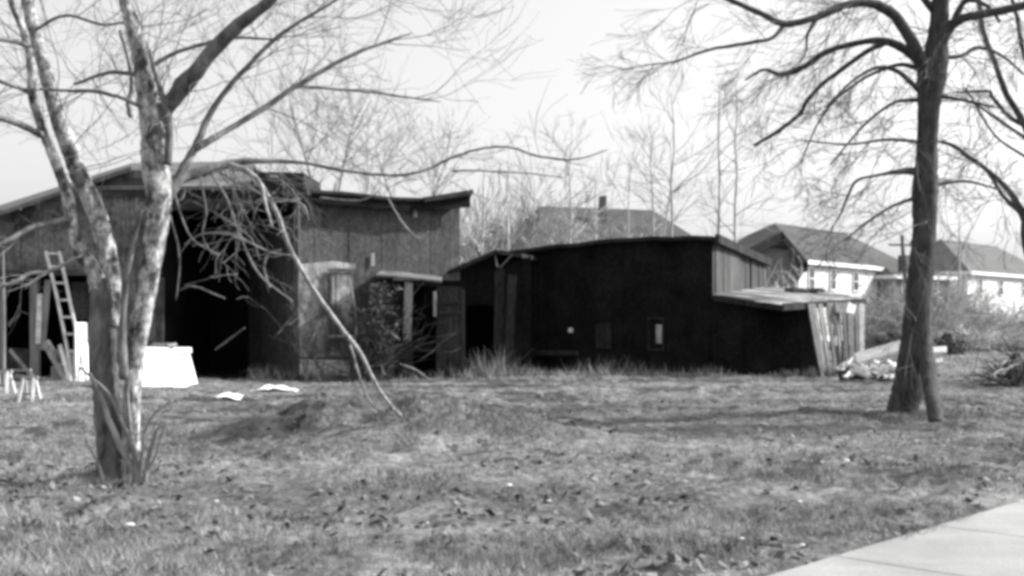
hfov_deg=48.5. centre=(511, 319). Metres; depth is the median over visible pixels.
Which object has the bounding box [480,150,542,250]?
bare tree
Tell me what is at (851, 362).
plank
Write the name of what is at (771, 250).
gabled building
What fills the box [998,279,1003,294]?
window
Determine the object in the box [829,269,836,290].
window
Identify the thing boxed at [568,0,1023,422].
bare tree
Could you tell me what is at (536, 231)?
shrub
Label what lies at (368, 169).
bare tree
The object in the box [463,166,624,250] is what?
shrub
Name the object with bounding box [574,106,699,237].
bare tree
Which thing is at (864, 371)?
splinter debris
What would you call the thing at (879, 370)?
plank
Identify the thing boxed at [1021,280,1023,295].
window
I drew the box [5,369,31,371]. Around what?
rail board
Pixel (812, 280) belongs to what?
window
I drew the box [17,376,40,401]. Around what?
sawhorse
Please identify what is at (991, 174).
bare tree
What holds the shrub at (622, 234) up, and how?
on the ground at (253, 429)
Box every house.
[511,196,690,242]
[738,223,897,340]
[874,255,957,311]
[908,239,1023,319]
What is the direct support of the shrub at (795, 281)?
on the ground at (253, 429)
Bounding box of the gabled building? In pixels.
[750,231,807,286]
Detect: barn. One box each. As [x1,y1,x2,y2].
[0,162,320,380]
[240,189,473,376]
[508,234,771,372]
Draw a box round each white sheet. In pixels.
[215,392,244,399]
[250,385,298,391]
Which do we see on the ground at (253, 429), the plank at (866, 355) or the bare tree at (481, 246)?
the bare tree at (481, 246)
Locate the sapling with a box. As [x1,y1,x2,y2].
[238,277,348,379]
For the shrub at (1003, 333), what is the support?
on the ground at (253, 429)
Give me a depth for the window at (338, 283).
32.09 m
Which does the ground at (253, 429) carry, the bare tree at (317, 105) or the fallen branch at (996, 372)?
the bare tree at (317, 105)
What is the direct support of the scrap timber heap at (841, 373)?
on the ground at (253, 429)
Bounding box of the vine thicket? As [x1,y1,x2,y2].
[279,268,459,383]
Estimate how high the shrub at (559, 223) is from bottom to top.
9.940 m
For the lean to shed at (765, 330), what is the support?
on the ground at (253, 429)
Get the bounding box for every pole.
[2,250,5,384]
[888,235,910,300]
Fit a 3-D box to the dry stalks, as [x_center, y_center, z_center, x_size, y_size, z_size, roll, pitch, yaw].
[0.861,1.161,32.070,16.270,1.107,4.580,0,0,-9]
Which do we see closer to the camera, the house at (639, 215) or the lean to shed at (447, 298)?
the lean to shed at (447, 298)
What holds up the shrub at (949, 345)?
on the ground at (253, 429)
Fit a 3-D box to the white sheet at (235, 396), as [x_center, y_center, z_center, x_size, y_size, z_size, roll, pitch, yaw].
[-5.937,1.607,23.947,0.547,0.136,0.598,0,0,0]
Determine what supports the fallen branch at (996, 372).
in the brush pile
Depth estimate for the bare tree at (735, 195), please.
45.94 m
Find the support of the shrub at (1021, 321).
on the ground at (253, 429)
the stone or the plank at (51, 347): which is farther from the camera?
the plank at (51, 347)
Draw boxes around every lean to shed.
[375,270,465,378]
[712,287,866,375]
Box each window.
[328,268,357,336]
[647,317,663,350]
[807,267,814,287]
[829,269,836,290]
[852,271,858,291]
[977,277,982,293]
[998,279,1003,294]
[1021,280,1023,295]
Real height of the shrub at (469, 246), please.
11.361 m
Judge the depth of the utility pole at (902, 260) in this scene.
69.73 m
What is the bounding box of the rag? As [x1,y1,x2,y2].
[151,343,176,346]
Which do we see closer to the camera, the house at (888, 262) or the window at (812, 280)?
the window at (812, 280)
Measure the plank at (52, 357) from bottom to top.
1.257 m
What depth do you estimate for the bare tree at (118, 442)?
11.27 m
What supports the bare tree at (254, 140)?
on the ground at (253, 429)
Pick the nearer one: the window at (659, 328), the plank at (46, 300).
the plank at (46, 300)
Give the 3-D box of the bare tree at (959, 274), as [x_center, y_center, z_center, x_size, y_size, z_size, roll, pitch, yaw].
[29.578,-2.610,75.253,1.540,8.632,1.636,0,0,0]
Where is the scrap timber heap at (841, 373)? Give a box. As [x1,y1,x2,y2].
[838,365,939,381]
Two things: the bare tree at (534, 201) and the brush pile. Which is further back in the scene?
the bare tree at (534, 201)
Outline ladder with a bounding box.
[44,251,87,380]
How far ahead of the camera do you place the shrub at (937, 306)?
62.65 m
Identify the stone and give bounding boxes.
[123,522,135,525]
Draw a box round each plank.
[9,349,33,375]
[14,374,64,381]
[35,294,42,343]
[39,280,50,349]
[42,341,68,380]
[47,340,64,370]
[58,344,71,380]
[844,358,856,367]
[849,367,894,373]
[854,340,899,363]
[867,355,897,366]
[933,346,946,354]
[936,358,943,364]
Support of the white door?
on the ground at (253, 429)
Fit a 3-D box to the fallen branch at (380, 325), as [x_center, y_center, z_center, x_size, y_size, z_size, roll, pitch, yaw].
[-3.831,0.340,30.200,3.607,2.812,0.074,0,0,0]
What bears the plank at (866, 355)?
on the plank at (851, 362)
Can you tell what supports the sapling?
on the ground at (253, 429)
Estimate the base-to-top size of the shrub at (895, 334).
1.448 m
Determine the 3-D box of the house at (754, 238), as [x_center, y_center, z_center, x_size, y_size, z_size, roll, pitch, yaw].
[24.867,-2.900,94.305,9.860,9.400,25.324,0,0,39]
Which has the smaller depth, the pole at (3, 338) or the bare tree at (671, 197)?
the pole at (3, 338)
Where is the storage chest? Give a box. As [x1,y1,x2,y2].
[122,347,197,386]
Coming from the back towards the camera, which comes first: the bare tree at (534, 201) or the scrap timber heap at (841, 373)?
the bare tree at (534, 201)
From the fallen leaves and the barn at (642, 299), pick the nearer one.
the fallen leaves
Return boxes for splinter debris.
[835,357,896,380]
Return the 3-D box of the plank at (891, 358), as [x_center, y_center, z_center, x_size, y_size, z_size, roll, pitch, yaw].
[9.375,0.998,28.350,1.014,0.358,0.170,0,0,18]
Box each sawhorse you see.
[0,370,16,392]
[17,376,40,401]
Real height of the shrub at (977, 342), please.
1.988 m
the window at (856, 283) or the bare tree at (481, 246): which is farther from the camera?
the window at (856, 283)
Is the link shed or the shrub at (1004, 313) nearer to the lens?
the link shed
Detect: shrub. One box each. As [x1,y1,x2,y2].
[450,133,597,262]
[455,174,573,282]
[460,158,625,260]
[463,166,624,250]
[501,190,621,249]
[574,186,681,242]
[766,250,842,343]
[824,250,1016,342]
[825,274,949,346]
[841,282,991,346]
[853,253,1023,340]
[867,319,1023,352]
[869,327,899,347]
[932,321,1023,350]
[932,328,973,354]
[935,283,1023,345]
[957,297,1022,331]
[964,305,1023,339]
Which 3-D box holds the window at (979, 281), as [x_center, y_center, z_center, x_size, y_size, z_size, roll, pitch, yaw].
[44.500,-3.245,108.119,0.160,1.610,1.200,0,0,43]
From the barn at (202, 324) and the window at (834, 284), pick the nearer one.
the barn at (202, 324)
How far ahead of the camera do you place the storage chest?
26.79 m
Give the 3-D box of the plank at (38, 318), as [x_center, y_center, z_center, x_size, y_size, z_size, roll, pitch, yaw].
[-12.787,-0.030,30.750,0.136,1.367,0.376,0,0,-13]
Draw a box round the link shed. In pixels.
[447,250,536,371]
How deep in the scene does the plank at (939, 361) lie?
27.88 m
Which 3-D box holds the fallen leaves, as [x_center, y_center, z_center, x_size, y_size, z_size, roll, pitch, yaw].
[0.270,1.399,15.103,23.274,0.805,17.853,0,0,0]
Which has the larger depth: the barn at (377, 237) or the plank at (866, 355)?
the barn at (377, 237)
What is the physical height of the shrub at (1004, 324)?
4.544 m
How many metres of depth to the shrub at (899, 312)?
59.48 m
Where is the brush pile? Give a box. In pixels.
[948,335,1023,387]
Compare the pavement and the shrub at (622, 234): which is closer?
the pavement
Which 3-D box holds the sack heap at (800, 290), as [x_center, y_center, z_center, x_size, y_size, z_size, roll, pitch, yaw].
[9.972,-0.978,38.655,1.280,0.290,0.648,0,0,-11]
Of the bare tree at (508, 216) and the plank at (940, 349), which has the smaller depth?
the plank at (940, 349)
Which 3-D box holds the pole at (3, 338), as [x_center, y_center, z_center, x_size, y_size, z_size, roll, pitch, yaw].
[-12.511,-0.062,27.997,0.087,3.324,0.074,0,0,-23]
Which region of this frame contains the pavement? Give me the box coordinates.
[769,500,1023,575]
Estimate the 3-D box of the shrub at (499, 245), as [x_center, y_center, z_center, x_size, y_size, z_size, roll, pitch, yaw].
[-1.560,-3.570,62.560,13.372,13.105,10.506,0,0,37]
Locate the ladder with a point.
(58, 300)
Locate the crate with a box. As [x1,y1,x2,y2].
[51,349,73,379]
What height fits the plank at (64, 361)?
1.080 m
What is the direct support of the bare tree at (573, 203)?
on the ground at (253, 429)
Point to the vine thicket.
(371, 345)
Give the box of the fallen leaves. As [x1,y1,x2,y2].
[0,391,1023,575]
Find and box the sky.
[0,0,1023,259]
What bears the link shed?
on the ground at (253, 429)
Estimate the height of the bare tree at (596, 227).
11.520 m
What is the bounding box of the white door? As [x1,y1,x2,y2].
[74,322,88,380]
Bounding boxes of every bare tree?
[0,0,607,484]
[204,2,449,193]
[225,80,362,191]
[300,79,503,197]
[325,79,406,194]
[429,133,534,258]
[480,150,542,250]
[487,138,583,246]
[503,111,609,242]
[542,148,622,240]
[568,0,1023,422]
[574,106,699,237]
[613,116,709,235]
[617,13,745,236]
[689,65,789,235]
[694,49,789,242]
[850,0,1023,316]
[951,215,971,302]
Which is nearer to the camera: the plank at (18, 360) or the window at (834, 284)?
the plank at (18, 360)
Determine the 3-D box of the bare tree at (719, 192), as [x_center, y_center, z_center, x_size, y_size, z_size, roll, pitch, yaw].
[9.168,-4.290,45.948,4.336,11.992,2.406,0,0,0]
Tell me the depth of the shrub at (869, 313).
65.53 m
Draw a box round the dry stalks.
[242,346,838,382]
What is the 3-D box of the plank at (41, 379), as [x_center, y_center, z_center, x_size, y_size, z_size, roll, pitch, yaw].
[-11.967,1.500,28.800,1.472,0.244,0.043,0,0,16]
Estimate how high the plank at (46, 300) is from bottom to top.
1.907 m
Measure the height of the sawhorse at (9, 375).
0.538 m
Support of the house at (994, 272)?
on the ground at (253, 429)
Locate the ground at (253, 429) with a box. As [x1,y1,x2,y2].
[0,340,1023,575]
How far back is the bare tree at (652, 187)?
48.07 m
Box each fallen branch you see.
[300,280,429,380]
[991,360,1018,377]
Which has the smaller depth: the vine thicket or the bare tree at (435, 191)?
the vine thicket
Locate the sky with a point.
(567, 29)
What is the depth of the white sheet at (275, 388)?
25.48 m
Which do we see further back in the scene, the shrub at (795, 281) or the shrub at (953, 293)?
the shrub at (953, 293)
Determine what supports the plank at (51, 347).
on the ground at (253, 429)
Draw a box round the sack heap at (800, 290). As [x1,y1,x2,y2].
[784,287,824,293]

